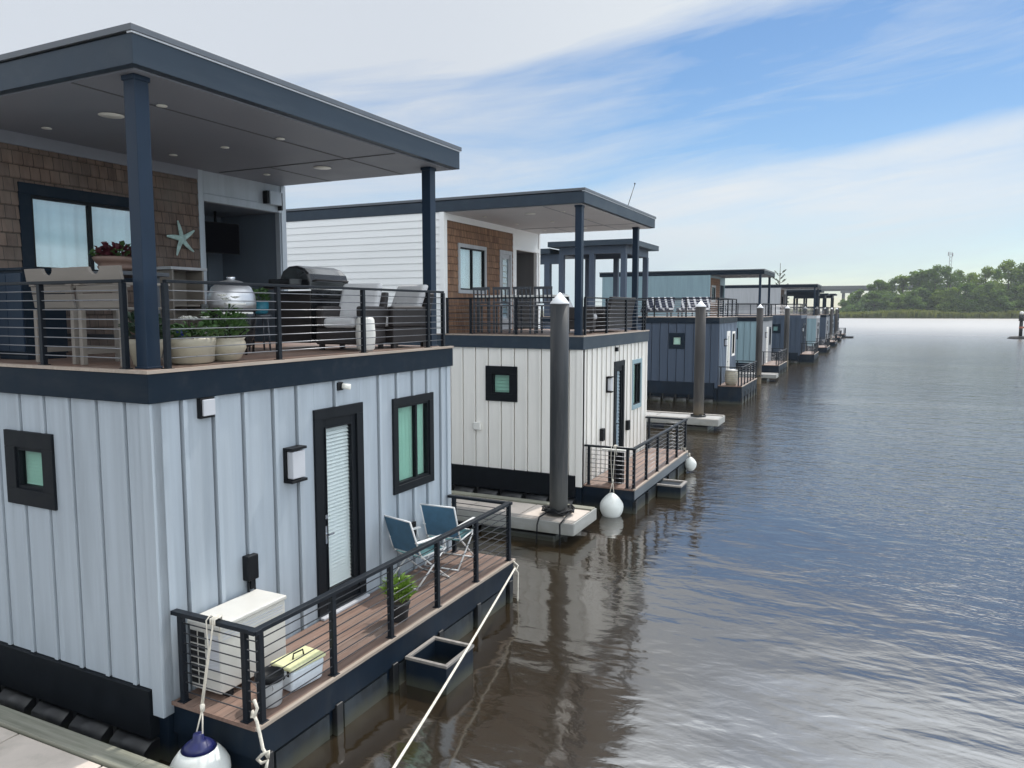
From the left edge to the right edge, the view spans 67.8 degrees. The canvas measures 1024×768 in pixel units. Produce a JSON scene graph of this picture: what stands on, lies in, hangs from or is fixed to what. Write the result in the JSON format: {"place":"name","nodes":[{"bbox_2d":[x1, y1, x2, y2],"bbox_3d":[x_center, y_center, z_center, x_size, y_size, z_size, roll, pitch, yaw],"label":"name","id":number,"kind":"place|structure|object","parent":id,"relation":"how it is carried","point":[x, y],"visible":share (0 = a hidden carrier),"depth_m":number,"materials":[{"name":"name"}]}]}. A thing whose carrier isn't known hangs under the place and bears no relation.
{"place":"outdoors","nodes":[
{"label":"outdoors","id":0,"kind":"place"},
{"bbox_2d":[0,0,1023,309],"label":"sky","id":1,"kind":"structure","parent":0,"point":[831,142],"materials":[{"name":"blue"}]},
{"bbox_2d":[157,310,1023,767],"bbox_3d":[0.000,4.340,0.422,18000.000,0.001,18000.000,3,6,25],"label":"river","id":2,"kind":"structure","parent":0,"point":[819,562],"depth_m":11.40,"materials":[{"name":"liquid"}]},
{"bbox_2d":[0,705,172,767],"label":"finger dock","id":3,"kind":"object","parent":2,"relation":"on","point":[27,741],"visible":1,"depth_m":6.82,"materials":[{"name":"concrete"}]},
{"bbox_2d":[0,22,514,767],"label":"floating house","id":4,"kind":"structure","parent":2,"relation":"on","point":[152,504],"depth_m":8.14,"materials":[{"name":"grey"}]},
{"bbox_2d":[3,429,57,510],"bbox_3d":[-4.930,0.870,7.887,0.791,0.777,0.150,3,6,26],"label":"window","id":5,"kind":"structure","parent":4,"relation":"in","point":[29,456],"depth_m":7.88,"materials":[{"name":"black paint"}]},
{"bbox_2d":[0,267,67,359],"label":"bar chair","id":6,"kind":"object","parent":4,"relation":"on","point":[15,274],"visible":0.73,"depth_m":8.41,"materials":[{"name":"wood"}]},
{"bbox_2d":[24,268,119,363],"bbox_3d":[-4.600,-0.718,8.048,0.740,0.970,0.594,3,6,26],"label":"bar chair","id":7,"kind":"object","parent":4,"relation":"on","point":[56,274],"visible":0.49,"depth_m":7.79,"materials":[{"name":"wood"}]},
{"bbox_2d":[17,181,132,281],"bbox_3d":[-5.612,-1.941,10.113,0.143,1.185,1.858,3,6,26],"label":"window","id":8,"kind":"structure","parent":4,"relation":"in","point":[59,227],"depth_m":9.86,"materials":[{"name":"glass"}]},
{"bbox_2d":[66,271,168,357],"bbox_3d":[-4.963,-0.802,8.912,2.000,0.970,0.660,3,6,26],"label":"bar table","id":9,"kind":"object","parent":4,"relation":"on","point":[127,274],"visible":0.13,"depth_m":8.71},
{"bbox_2d":[89,240,131,270],"bbox_3d":[-4.389,-1.430,8.482,0.584,0.360,0.501,3,6,25],"label":"bowl planter","id":10,"kind":"object","parent":9,"relation":"on","point":[106,254],"visible":0.83,"depth_m":8.35,"materials":[{"name":"ceramic"}]},
{"bbox_2d":[69,265,169,366],"bbox_3d":[-3.924,-0.682,7.681,0.740,0.970,0.594,3,6,26],"label":"bar chair","id":11,"kind":"object","parent":4,"relation":"on","point":[103,273],"visible":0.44,"depth_m":7.47,"materials":[{"name":"wood"}]},
{"bbox_2d":[118,311,170,366],"bbox_3d":[-3.572,-0.458,7.440,0.466,0.571,0.493,-1,6,-10],"label":"planter","id":12,"kind":"object","parent":4,"relation":"on","point":[132,341],"visible":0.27,"depth_m":7.36,"materials":[{"name":"beige ceramic"}]},
{"bbox_2d":[167,221,194,254],"bbox_3d":[-4.890,-2.159,11.293,0.050,0.520,0.506,3,6,26],"label":"starfish ornament","id":13,"kind":"object","parent":4,"relation":"attached to","point":[181,238],"visible":1,"depth_m":11.27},
{"bbox_2d":[156,266,206,336],"bbox_3d":[-4.823,-1.111,11.111,0.400,1.160,0.640,3,6,26],"label":"shelf unit","id":14,"kind":"object","parent":4,"relation":"on","point":[185,273],"visible":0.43,"depth_m":11.27,"materials":[{"name":"grey"}]},
{"bbox_2d":[170,316,224,364],"bbox_3d":[-3.295,-0.459,7.849,0.632,0.493,0.604,3,6,25],"label":"planter","id":15,"kind":"object","parent":4,"relation":"on","point":[184,352],"visible":0.77,"depth_m":7.70,"materials":[{"name":"beige ceramic"}]},
{"bbox_2d":[170,614,230,767],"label":"boat fender","id":16,"kind":"object","parent":4,"relation":"hanging from","point":[199,749],"visible":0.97,"depth_m":6.77,"materials":[{"name":"white plastic"}]},
{"bbox_2d":[205,211,239,254],"bbox_3d":[-4.990,-2.567,12.904,0.158,0.710,0.720,5,7,40],"label":"television","id":17,"kind":"object","parent":4,"relation":"hanging from","point":[221,238],"visible":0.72,"depth_m":12.89,"materials":[{"name":"black plastic"}]},
{"bbox_2d":[200,294,249,360],"bbox_3d":[-3.106,-0.610,8.251,0.567,0.717,0.554,3,6,25],"label":"planter","id":18,"kind":"object","parent":4,"relation":"on","point":[231,340],"visible":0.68,"depth_m":8.15,"materials":[{"name":"beige ceramic"}]},
{"bbox_2d":[200,276,256,354],"bbox_3d":[-3.473,-0.849,9.401,0.657,0.971,0.777,-3,6,-28],"label":"kamado grill","id":19,"kind":"object","parent":4,"relation":"on","point":[240,305],"visible":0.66,"depth_m":9.28,"materials":[{"name":"silver ceramic"}]},
{"bbox_2d":[187,589,285,696],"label":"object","id":20,"kind":"object","parent":4,"relation":"on","point":[255,608],"visible":0.69,"depth_m":7.47,"materials":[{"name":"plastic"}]},
{"bbox_2d":[250,699,269,767],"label":"mooring rope","id":21,"kind":"object","parent":4,"relation":"hanging from","point":[263,749],"visible":1,"depth_m":6.74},
{"bbox_2d":[249,315,271,350],"bbox_3d":[-3.370,-0.688,10.250,0.322,0.486,0.301,3,6,25],"label":"plant stand","id":22,"kind":"object","parent":4,"relation":"on","point":[263,316],"visible":0.57,"depth_m":10.19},
{"bbox_2d":[252,287,272,313],"bbox_3d":[-3.378,-1.116,10.210,0.326,0.364,0.321,-4,7,-37],"label":"planter","id":23,"kind":"object","parent":22,"relation":"on","point":[262,305],"visible":0.59,"depth_m":10.15,"materials":[{"name":"teal ceramic"}]},
{"bbox_2d":[251,666,283,708],"bbox_3d":[-2.304,2.889,7.241,0.276,0.302,0.276,3,6,25],"label":"bucket","id":24,"kind":"object","parent":4,"relation":"on","point":[275,687],"visible":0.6,"depth_m":7.17,"materials":[{"name":"white plastic"}]},
{"bbox_2d":[270,646,325,691],"bbox_3d":[-2.144,2.837,7.650,0.320,0.327,0.563,4,7,32],"label":"storage box","id":25,"kind":"object","parent":4,"relation":"on","point":[296,664],"visible":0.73,"depth_m":7.56,"materials":[{"name":"white plastic"}]},
{"bbox_2d":[263,266,348,342],"bbox_3d":[-2.890,-1.176,11.264,0.664,1.100,1.520,3,6,26],"label":"gas grill","id":26,"kind":"object","parent":4,"relation":"on","point":[306,275],"visible":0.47,"depth_m":10.91,"materials":[{"name":"black metal"},{"name":"stainless steel"}]},
{"bbox_2d":[311,299,329,339],"bbox_3d":[-2.756,-0.927,10.975,0.019,0.580,0.390,3,6,26],"label":"cart door","id":27,"kind":"structure","parent":26,"relation":"in","point":[313,305],"depth_m":10.85,"materials":[{"name":"black metal"}]},
{"bbox_2d":[312,402,366,616],"bbox_3d":[-2.157,1.525,9.488,0.140,2.526,0.923,3,6,26],"label":"door","id":28,"kind":"structure","parent":4,"relation":"in","point":[335,559],"depth_m":9.52,"materials":[{"name":"black paint"}]},
{"bbox_2d":[316,283,388,349],"bbox_3d":[-2.234,-0.955,10.697,0.720,0.930,0.895,1,6,14],"label":"patio armchair","id":29,"kind":"object","parent":4,"relation":"on","point":[381,303],"visible":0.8,"depth_m":10.64,"materials":[{"name":"wicker"}]},
{"bbox_2d":[355,317,375,350],"bbox_3d":[-1.976,-0.673,10.274,0.270,0.450,0.270,3,6,25],"label":"garden stool","id":30,"kind":"object","parent":4,"relation":"on","point":[369,334],"visible":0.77,"depth_m":10.18,"materials":[{"name":"ceramic"}]},
{"bbox_2d":[379,572,417,621],"bbox_3d":[-1.370,2.563,9.179,0.510,0.577,0.492,3,6,25],"label":"potted fern","id":31,"kind":"object","parent":4,"relation":"on","point":[402,601],"visible":0.62,"depth_m":9.11,"materials":[{"name":"plant"}]},
{"bbox_2d":[384,285,433,347],"bbox_3d":[-1.727,-1.024,11.402,0.720,0.930,0.895,4,7,38],"label":"patio armchair","id":32,"kind":"object","parent":4,"relation":"on","point":[401,321],"visible":0.66,"depth_m":11.22,"materials":[{"name":"wicker"}]},
{"bbox_2d":[392,392,433,494],"bbox_3d":[-1.449,0.822,10.903,0.143,1.332,1.023,3,6,26],"label":"window","id":33,"kind":"structure","parent":4,"relation":"in","point":[412,416],"depth_m":10.94,"materials":[{"name":"black paint"}]},
{"bbox_2d":[384,515,449,589],"bbox_3d":[-1.313,2.245,10.499,0.600,0.971,0.744,5,7,40],"label":"folding chair","id":34,"kind":"object","parent":4,"relation":"on","point":[402,536],"visible":0.77,"depth_m":10.30,"materials":[{"name":"teal fabric"}]},
{"bbox_2d":[420,503,474,570],"bbox_3d":[-0.929,2.175,11.219,0.600,0.971,0.744,2,6,22],"label":"folding chair","id":35,"kind":"object","parent":4,"relation":"on","point":[438,520],"visible":0.79,"depth_m":10.96,"materials":[{"name":"blue fabric"}]},
{"bbox_2d":[392,561,518,767],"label":"mooring rope","id":36,"kind":"object","parent":4,"relation":"attached to","point":[436,698],"visible":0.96,"depth_m":8.24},
{"bbox_2d":[286,183,687,513],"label":"floating house","id":37,"kind":"structure","parent":2,"relation":"on","point":[500,411],"depth_m":17.84,"materials":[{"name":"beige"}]},
{"bbox_2d":[458,243,486,293],"bbox_3d":[-1.026,-2.850,18.969,0.143,1.200,1.460,3,6,25],"label":"window","id":38,"kind":"structure","parent":37,"relation":"in","point":[472,259],"depth_m":18.96,"materials":[{"name":"grey"}]},
{"bbox_2d":[473,287,497,332],"bbox_3d":[-0.624,-1.733,17.895,0.440,1.060,0.435,3,6,25],"label":"slat chair","id":39,"kind":"object","parent":37,"relation":"on","point":[489,323],"visible":0.98,"depth_m":17.73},
{"bbox_2d":[485,365,517,401],"bbox_3d":[-0.216,-0.011,17.323,0.798,0.802,0.150,3,6,25],"label":"window","id":40,"kind":"structure","parent":37,"relation":"in","point":[501,382],"depth_m":17.31,"materials":[{"name":"black paint"}]},
{"bbox_2d":[493,287,512,332],"bbox_3d":[-0.155,-1.711,17.671,0.440,1.060,0.435,3,6,25],"label":"slat chair","id":41,"kind":"object","parent":37,"relation":"on","point":[502,302],"visible":0.88,"depth_m":17.49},
{"bbox_2d":[499,250,511,329],"bbox_3d":[-0.208,-2.546,20.688,0.120,2.120,0.740,3,6,25],"label":"door","id":42,"kind":"structure","parent":37,"relation":"in","point":[504,254],"depth_m":20.75,"materials":[{"name":"grey"}]},
{"bbox_2d":[475,295,569,331],"bbox_3d":[0.212,-1.663,18.098,2.200,0.880,0.700,3,6,25],"label":"bar table","id":43,"kind":"object","parent":37,"relation":"on","point":[478,315],"visible":0.35,"depth_m":18.18,"materials":[{"name":"black plastic"}]},
{"bbox_2d":[513,287,537,333],"bbox_3d":[0.314,-1.690,17.447,0.440,1.060,0.435,3,6,25],"label":"slat chair","id":44,"kind":"object","parent":37,"relation":"on","point":[529,303],"visible":0.95,"depth_m":17.29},
{"bbox_2d":[534,286,552,333],"bbox_3d":[0.782,-1.668,17.224,0.440,1.060,0.435,3,6,25],"label":"slat chair","id":45,"kind":"object","parent":37,"relation":"on","point":[542,288],"visible":0.74,"depth_m":17.07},
{"bbox_2d":[561,293,596,332],"bbox_3d":[1.569,-1.696,18.185,0.895,0.930,0.800,1,6,11],"label":"patio armchair","id":46,"kind":"object","parent":37,"relation":"on","point":[591,316],"visible":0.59,"depth_m":17.80,"materials":[{"name":"wicker"}]},
{"bbox_2d":[600,445,622,517],"bbox_3d":[2.143,2.111,16.212,0.500,1.569,0.605,3,6,25],"label":"boat fender","id":47,"kind":"object","parent":37,"relation":"hanging from","point":[611,505],"visible":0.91,"depth_m":16.05,"materials":[{"name":"white plastic"}]},
{"bbox_2d":[595,297,635,328],"bbox_3d":[2.518,-1.842,19.733,0.836,0.800,2.100,3,6,25],"label":"wicker sofa","id":48,"kind":"object","parent":37,"relation":"on","point":[613,307],"visible":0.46,"depth_m":19.11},
{"bbox_2d":[602,447,630,483],"bbox_3d":[2.305,1.797,16.847,0.540,0.775,0.400,3,6,25],"label":"box","id":49,"kind":"object","parent":37,"relation":"on","point":[616,466],"visible":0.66,"depth_m":16.77,"materials":[{"name":"white plastic"}]},
{"bbox_2d":[613,360,624,446],"bbox_3d":[2.621,0.677,18.887,0.140,2.514,0.812,3,6,25],"label":"door","id":50,"kind":"structure","parent":37,"relation":"in","point":[619,366],"depth_m":18.98,"materials":[{"name":"black paint"}]},
{"bbox_2d":[632,358,641,409],"bbox_3d":[3.262,-0.009,20.188,0.120,1.311,0.880,3,6,25],"label":"window","id":51,"kind":"structure","parent":37,"relation":"in","point":[636,363],"depth_m":20.27,"materials":[{"name":"teal"}]},
{"bbox_2d":[681,447,696,470],"bbox_3d":[4.769,2.029,20.585,0.434,0.632,0.320,3,6,25],"label":"boat fender","id":52,"kind":"object","parent":37,"relation":"hanging from","point":[690,463],"visible":0.98,"depth_m":20.47,"materials":[{"name":"white plastic"}]},
{"bbox_2d":[451,490,596,541],"bbox_3d":[-4.926,2.639,17.739,14.070,0.830,1.280,3,6,25],"label":"finger dock","id":53,"kind":"object","parent":2,"relation":"on","point":[526,514],"visible":0.22,"depth_m":14.84,"materials":[{"name":"concrete"}]},
{"bbox_2d":[544,292,571,535],"bbox_3d":[0.907,1.593,14.760,0.556,6.690,0.556,3,6,25],"label":"mooring pile","id":54,"kind":"object","parent":2,"relation":"in","point":[559,364],"visible":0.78,"depth_m":14.50,"materials":[{"name":"grey metal"}]},
{"bbox_2d":[536,504,574,545],"bbox_3d":[0.821,2.720,14.678,0.661,0.664,1.070,3,6,25],"label":"dock line","id":55,"kind":"object","parent":54,"relation":"attached to","point":[565,510],"visible":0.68,"depth_m":14.54,"materials":[{"name":"fabric"}]},
{"bbox_2d":[540,238,756,404],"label":"floating house","id":56,"kind":"structure","parent":2,"relation":"on","point":[670,360],"depth_m":36.63,"materials":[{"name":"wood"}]},
{"bbox_2d":[640,297,674,316],"bbox_3d":[7.161,-3.780,37.319,1.440,0.950,1.238,3,6,25],"label":"deck lounger","id":57,"kind":"object","parent":56,"relation":"on","point":[661,303],"visible":0.73,"depth_m":37.47,"materials":[{"name":"fabric"}]},
{"bbox_2d":[669,333,684,348],"bbox_3d":[7.843,-2.049,36.185,0.750,0.750,0.150,3,6,25],"label":"window","id":58,"kind":"structure","parent":56,"relation":"in","point":[676,340],"depth_m":36.16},
{"bbox_2d":[676,297,710,316],"bbox_3d":[8.759,-3.722,36.722,1.440,0.950,1.238,3,6,25],"label":"deck lounger","id":59,"kind":"object","parent":56,"relation":"on","point":[689,304],"visible":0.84,"depth_m":36.95,"materials":[{"name":"fabric"}]},
{"bbox_2d":[726,331,729,369],"bbox_3d":[10.670,-1.382,37.747,0.140,2.480,0.820,3,6,25],"label":"door","id":60,"kind":"structure","parent":56,"relation":"in","point":[728,332],"depth_m":37.87,"materials":[{"name":"white"}]},
{"bbox_2d":[724,369,737,384],"bbox_3d":[10.271,-0.322,35.691,0.620,0.740,0.620,3,6,25],"label":"storage box","id":61,"kind":"object","parent":56,"relation":"on","point":[728,373],"visible":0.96,"depth_m":35.46,"materials":[{"name":"white plastic"}]},
{"bbox_2d":[731,331,734,355],"bbox_3d":[11.283,-2.071,38.988,0.120,1.250,0.900,3,6,25],"label":"window","id":62,"kind":"structure","parent":56,"relation":"in","point":[733,332],"depth_m":39.08,"materials":[{"name":"white"}]},
{"bbox_2d":[646,410,724,430],"bbox_3d":[1.378,1.346,30.928,13.980,0.850,1.330,3,6,25],"label":"finger dock","id":63,"kind":"object","parent":2,"relation":"on","point":[707,422],"visible":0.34,"depth_m":28.02,"materials":[{"name":"grey concrete"}]},
{"bbox_2d":[599,269,786,375],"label":"floating house","id":64,"kind":"structure","parent":2,"relation":"on","point":[695,283],"depth_m":52.14,"materials":[{"name":"blue"}]},
{"bbox_2d":[711,285,715,300],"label":"window","id":65,"kind":"structure","parent":64,"relation":"in","point":[713,292],"depth_m":52.86,"materials":[{"name":"grey"}]},
{"bbox_2d":[690,301,705,416],"bbox_3d":[6.924,0.283,28.225,0.580,6.690,0.580,3,6,25],"label":"mooring pile","id":66,"kind":"object","parent":2,"relation":"in","point":[699,357],"visible":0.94,"depth_m":27.97,"materials":[{"name":"grey metal"}]},
{"bbox_2d":[754,304,763,383],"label":"mooring pile","id":67,"kind":"object","parent":2,"relation":"in","point":[759,334],"visible":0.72,"depth_m":44.95,"materials":[{"name":"grey metal"}]},
{"bbox_2d":[739,372,778,380],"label":"finger dock","id":68,"kind":"object","parent":2,"relation":"on","point":[766,376],"visible":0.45,"depth_m":46.94,"materials":[{"name":"grey concrete"}]},
{"bbox_2d":[724,304,818,363],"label":"floating house","id":69,"kind":"structure","parent":2,"relation":"on","point":[799,353],"depth_m":62.49,"materials":[{"name":"blue"}]},
{"bbox_2d":[772,324,780,332],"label":"window","id":70,"kind":"structure","parent":69,"relation":"in","point":[775,327],"depth_m":62.64,"materials":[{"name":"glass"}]},
{"bbox_2d":[724,284,829,353],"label":"floating house","id":71,"kind":"structure","parent":2,"relation":"on","point":[744,293],"depth_m":78.00,"materials":[{"name":"blue"}]},
{"bbox_2d":[783,306,789,366],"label":"mooring pile","id":72,"kind":"object","parent":2,"relation":"in","point":[786,326],"visible":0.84,"depth_m":58.38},
{"bbox_2d":[786,290,836,346],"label":"floating house","id":73,"kind":"structure","parent":2,"relation":"on","point":[823,328],"depth_m":90.45,"materials":[{"name":"grey"}]},
{"bbox_2d":[793,293,841,341],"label":"floating house","id":74,"kind":"structure","parent":2,"relation":"on","point":[824,296],"depth_m":105.10,"materials":[{"name":"blue"}]},
{"bbox_2d":[803,294,853,337],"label":"floating house","id":75,"kind":"structure","parent":2,"relation":"on","point":[831,296],"depth_m":118.14,"materials":[{"name":"blue"}]},
{"bbox_2d":[829,308,832,339],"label":"mooring pile","id":76,"kind":"object","parent":2,"relation":"in","point":[831,321],"visible":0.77,"depth_m":103.02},
{"bbox_2d":[835,308,837,333],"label":"mooring pile","id":77,"kind":"object","parent":2,"relation":"in","point":[836,319],"visible":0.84,"depth_m":115.61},
{"bbox_2d":[1007,311,1023,338],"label":"channel marker","id":78,"kind":"object","parent":2,"relation":"in","point":[1021,320],"visible":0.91,"depth_m":115.03,"materials":[{"name":"white plastic"}]},
{"bbox_2d":[540,311,1018,318],"bbox_3d":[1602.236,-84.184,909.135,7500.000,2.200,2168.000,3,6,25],"label":"shore","id":79,"kind":"structure","parent":0,"point":[928,318],"depth_m":382.57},
{"bbox_2d":[847,289,863,303],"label":"broadleaf tree","id":80,"kind":"object","parent":79,"relation":"on","point":[856,296],"visible":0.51,"depth_m":446.68,"materials":[{"name":"green plant"}]},
{"bbox_2d":[860,284,877,299],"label":"broadleaf tree","id":81,"kind":"object","parent":79,"relation":"on","point":[870,287],"visible":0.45,"depth_m":440.50,"materials":[{"name":"green plant"}]},
{"bbox_2d":[860,291,887,311],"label":"broadleaf tree","id":82,"kind":"object","parent":79,"relation":"on","point":[877,298],"visible":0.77,"depth_m":415.29,"materials":[{"name":"green plant"}]},
{"bbox_2d":[865,279,892,309],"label":"broadleaf tree","id":83,"kind":"object","parent":79,"relation":"on","point":[883,287],"visible":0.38,"depth_m":431.55,"materials":[{"name":"green plant"}]},
{"bbox_2d":[888,277,900,294],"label":"broadleaf tree","id":84,"kind":"object","parent":79,"relation":"on","point":[893,281],"visible":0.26,"depth_m":442.15,"materials":[{"name":"green plant"}]},
{"bbox_2d":[885,296,905,310],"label":"broadleaf tree","id":85,"kind":"object","parent":79,"relation":"on","point":[892,305],"visible":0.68,"depth_m":411.13,"materials":[{"name":"green plant"}]},
{"bbox_2d":[787,284,1012,298],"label":"road bridge","id":86,"kind":"structure","parent":79,"relation":"on","point":[846,289],"depth_m":579.28,"materials":[{"name":"concrete"}]},
{"bbox_2d":[894,274,911,295],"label":"broadleaf tree","id":87,"kind":"object","parent":79,"relation":"on","point":[903,282],"visible":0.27,"depth_m":441.96,"materials":[{"name":"green plant"}]},
{"bbox_2d":[839,290,970,311],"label":"undergrowth","id":88,"kind":"object","parent":79,"relation":"on","point":[853,307],"visible":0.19,"depth_m":416.21,"materials":[{"name":"green plant"}]},
{"bbox_2d":[790,309,1023,317],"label":"marsh reeds","id":89,"kind":"object","parent":79,"relation":"on","point":[909,313],"visible":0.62,"depth_m":388.37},
{"bbox_2d":[896,290,926,309],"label":"broadleaf tree","id":90,"kind":"object","parent":79,"relation":"on","point":[912,297],"visible":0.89,"depth_m":408.35,"materials":[{"name":"green plant"}]},
{"bbox_2d":[895,269,944,298],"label":"broadleaf tree","id":91,"kind":"object","parent":79,"relation":"on","point":[921,277],"visible":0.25,"depth_m":428.29,"materials":[{"name":"green plant"}]},
{"bbox_2d":[916,287,933,309],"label":"broadleaf tree","id":92,"kind":"object","parent":79,"relation":"on","point":[920,290],"visible":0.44,"depth_m":413.89,"materials":[{"name":"green plant"}]},
{"bbox_2d":[922,264,949,296],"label":"broadleaf tree","id":93,"kind":"object","parent":79,"relation":"on","point":[932,271],"visible":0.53,"depth_m":419.45,"materials":[{"name":"green plant"}]},
{"bbox_2d":[927,289,948,310],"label":"broadleaf tree","id":94,"kind":"object","parent":79,"relation":"on","point":[936,297],"visible":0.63,"depth_m":407.06,"materials":[{"name":"green plant"}]},
{"bbox_2d":[932,265,962,297],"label":"broadleaf tree","id":95,"kind":"object","parent":79,"relation":"on","point":[947,274],"visible":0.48,"depth_m":411.77,"materials":[{"name":"green plant"}]},
{"bbox_2d":[933,287,969,312],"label":"broadleaf tree","id":96,"kind":"object","parent":79,"relation":"on","point":[945,305],"visible":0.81,"depth_m":398.43,"materials":[{"name":"green plant"}]},
{"bbox_2d":[953,269,968,297],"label":"broadleaf tree","id":97,"kind":"object","parent":79,"relation":"on","point":[962,276],"visible":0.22,"depth_m":417.74,"materials":[{"name":"green plant"}]},
{"bbox_2d":[945,282,986,312],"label":"broadleaf tree","id":98,"kind":"object","parent":79,"relation":"on","point":[966,288],"visible":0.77,"depth_m":395.02,"materials":[{"name":"green plant"}]},
{"bbox_2d":[963,272,977,294],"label":"broadleaf tree","id":99,"kind":"object","parent":79,"relation":"on","point":[970,275],"visible":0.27,"depth_m":421.06,"materials":[{"name":"green plant"}]},
{"bbox_2d":[962,286,995,311],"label":"broadleaf tree","id":100,"kind":"object","parent":79,"relation":"on","point":[981,293],"visible":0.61,"depth_m":393.63,"materials":[{"name":"green plant"}]},
{"bbox_2d":[967,282,997,311],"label":"broadleaf tree","id":101,"kind":"object","parent":79,"relation":"on","point":[988,287],"visible":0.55,"depth_m":394.30,"materials":[{"name":"green plant"}]},
{"bbox_2d":[967,266,1000,297],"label":"broadleaf tree","id":102,"kind":"object","parent":79,"relation":"on","point":[987,272],"visible":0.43,"depth_m":406.76,"materials":[{"name":"green plant"}]},
{"bbox_2d":[987,268,1007,292],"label":"broadleaf tree","id":103,"kind":"object","parent":79,"relation":"on","point":[998,274],"visible":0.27,"depth_m":419.56,"materials":[{"name":"green plant"}]},
{"bbox_2d":[981,288,1015,311],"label":"broadleaf tree","id":104,"kind":"object","parent":79,"relation":"on","point":[1001,300],"visible":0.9,"depth_m":389.07,"materials":[{"name":"green plant"}]},
{"bbox_2d":[989,259,1023,295],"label":"broadleaf tree","id":105,"kind":"object","parent":79,"relation":"on","point":[1008,266],"visible":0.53,"depth_m":405.06,"materials":[{"name":"green plant"}]},
{"bbox_2d":[995,263,1023,292],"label":"broadleaf tree","id":106,"kind":"object","parent":79,"relation":"on","point":[1016,282],"visible":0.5,"depth_m":401.77,"materials":[{"name":"green plant"}]},
{"bbox_2d":[1005,286,1023,308],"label":"broadleaf tree","id":107,"kind":"object","parent":79,"relation":"on","point":[1012,294],"visible":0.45,"depth_m":396.33,"materials":[{"name":"green plant"}]},
{"bbox_2d":[1010,283,1023,310],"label":"broadleaf tree","id":108,"kind":"object","parent":79,"relation":"on","point":[1018,301],"visible":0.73,"depth_m":389.87,"materials":[{"name":"green plant"}]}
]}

